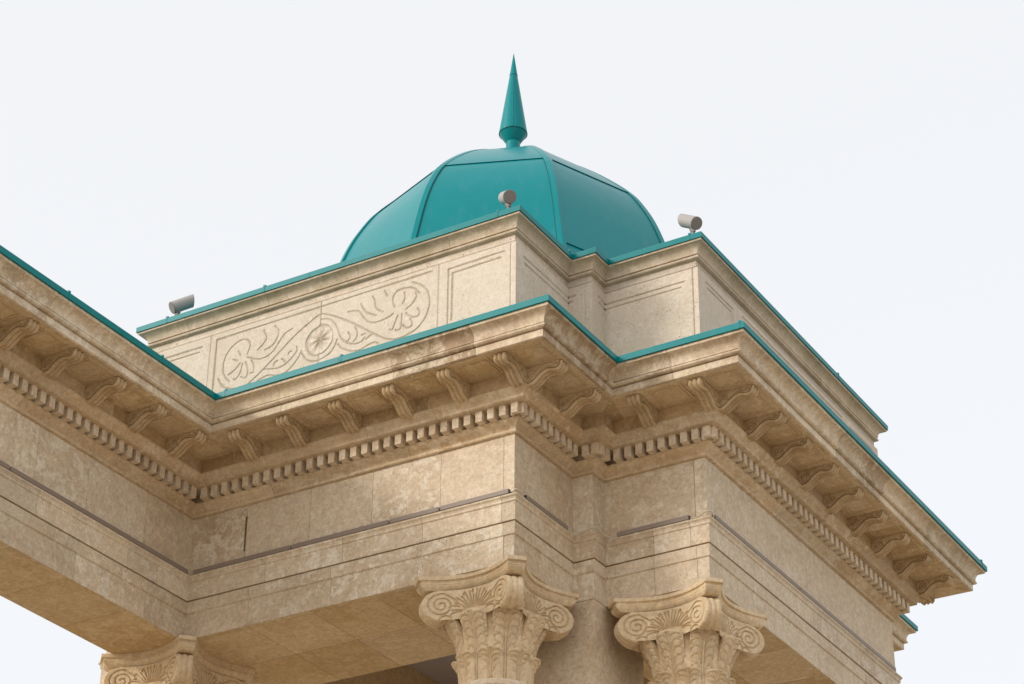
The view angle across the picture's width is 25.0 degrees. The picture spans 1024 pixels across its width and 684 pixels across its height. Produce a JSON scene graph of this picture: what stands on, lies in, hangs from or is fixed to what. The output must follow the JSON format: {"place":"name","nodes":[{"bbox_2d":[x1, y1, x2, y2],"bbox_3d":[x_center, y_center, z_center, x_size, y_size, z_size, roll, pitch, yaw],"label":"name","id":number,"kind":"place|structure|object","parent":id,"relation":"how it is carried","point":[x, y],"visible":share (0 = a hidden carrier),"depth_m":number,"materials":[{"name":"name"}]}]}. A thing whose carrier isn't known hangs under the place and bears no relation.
{"place":"outdoors","nodes":[
{"label":"outdoors","id":0,"kind":"place"},
{"bbox_2d":[0,0,1023,683],"label":"sky","id":1,"kind":"structure","parent":0,"point":[860,163],"materials":[{"name":"white"}]},
{"bbox_3d":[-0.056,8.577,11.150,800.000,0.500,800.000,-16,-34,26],"label":"ground","id":2,"kind":"structure","parent":0,"visible":0},
{"bbox_2d":[0,54,987,683],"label":"domed pavilion","id":3,"kind":"structure","parent":2,"relation":"on","point":[574,348],"depth_m":16.18,"materials":[{"name":"stone"}]},
{"bbox_2d":[0,460,9,469],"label":"light bar","id":4,"kind":"object","parent":3,"relation":"attached to","point":[4,465],"visible":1,"depth_m":15.15,"materials":[{"name":"black plastic"}]},
{"bbox_2d":[9,467,187,573],"bbox_3d":[-2.826,1.250,15.907,0.035,0.040,1.902,-16,-34,26],"label":"light bar","id":5,"kind":"object","parent":3,"relation":"attached to","point":[93,517],"visible":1,"depth_m":15.85,"materials":[{"name":"black plastic"}]},
{"bbox_2d":[169,294,193,314],"bbox_3d":[-2.584,-0.256,18.016,0.195,0.297,0.100,10,-31,-17],"label":"floodlight","id":6,"kind":"object","parent":3,"relation":"on","point":[177,306],"visible":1,"depth_m":18.00,"materials":[{"name":"white metal"}]},
{"bbox_2d":[193,545,291,574],"bbox_3d":[-1.921,1.558,16.430,0.857,0.040,0.035,-16,-34,26],"label":"light bar","id":7,"kind":"object","parent":3,"relation":"attached to","point":[243,559],"visible":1,"depth_m":16.41,"materials":[{"name":"black plastic"}]},
{"bbox_2d":[291,520,388,548],"bbox_3d":[-1.194,1.346,16.054,0.817,0.040,0.035,-16,-34,26],"label":"light bar","id":8,"kind":"object","parent":3,"relation":"attached to","point":[341,534],"visible":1,"depth_m":16.04,"materials":[{"name":"black plastic"}]},
{"bbox_2d":[389,507,439,523],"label":"light bar","id":9,"kind":"object","parent":3,"relation":"attached to","point":[414,515],"visible":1,"depth_m":15.76,"materials":[{"name":"black plastic"}]},
{"bbox_2d":[440,489,510,510],"bbox_3d":[-0.247,1.071,15.565,0.547,0.040,0.035,-16,-34,26],"label":"light bar","id":10,"kind":"object","parent":3,"relation":"attached to","point":[475,499],"visible":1,"depth_m":15.55,"materials":[{"name":"black plastic"}]},
{"bbox_2d":[498,190,516,208],"bbox_3d":[-0.013,-1.011,16.722,0.137,0.292,0.196,7,-31,-11],"label":"floodlight","id":11,"kind":"object","parent":3,"relation":"on","point":[507,198],"visible":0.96,"depth_m":16.66,"materials":[{"name":"grey metal"}]},
{"bbox_2d":[510,488,524,497],"bbox_3d":[0.052,1.018,15.463,0.139,0.031,0.060,24,-37,-35],"label":"cable","id":12,"kind":"object","parent":3,"relation":"attached to","point":[518,490],"visible":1,"depth_m":15.43,"materials":[{"name":"beige plastic"}]},
{"bbox_2d":[524,495,567,529],"bbox_3d":[0.230,1.168,15.728,0.035,0.040,0.572,-16,-34,26],"label":"light bar","id":13,"kind":"object","parent":3,"relation":"attached to","point":[546,512],"visible":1,"depth_m":15.71,"materials":[{"name":"black plastic"}]},
{"bbox_2d":[617,515,690,536],"bbox_3d":[0.976,1.274,15.901,0.562,0.040,0.035,-16,-34,26],"label":"light bar","id":14,"kind":"object","parent":3,"relation":"attached to","point":[654,525],"visible":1,"depth_m":15.88,"materials":[{"name":"black plastic"}]},
{"bbox_2d":[678,214,701,233],"bbox_3d":[1.335,-0.843,17.006,0.148,0.301,0.195,20,-35,-30],"label":"floodlight","id":15,"kind":"object","parent":3,"relation":"on","point":[692,224],"visible":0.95,"depth_m":16.95,"materials":[{"name":"white metal"}]},
{"bbox_2d":[690,510,714,518],"bbox_3d":[1.294,1.179,15.737,0.173,0.034,0.090,-2,-30,5],"label":"cable","id":16,"kind":"object","parent":3,"relation":"attached to","point":[703,513],"visible":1,"depth_m":15.72,"materials":[{"name":"beige plastic"}]},
{"bbox_2d":[711,515,799,589],"bbox_3d":[1.726,1.496,16.276,0.035,0.040,1.386,-16,-34,26],"label":"light bar","id":17,"kind":"object","parent":3,"relation":"attached to","point":[751,547],"visible":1,"depth_m":16.23,"materials":[{"name":"black plastic"}]},
{"bbox_2d":[800,587,895,671],"bbox_3d":[2.545,2.191,17.469,0.035,0.040,1.807,-16,-34,26],"label":"light bar","id":18,"kind":"object","parent":3,"relation":"attached to","point":[837,620],"visible":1,"depth_m":17.42,"materials":[{"name":"black plastic"}]}
]}

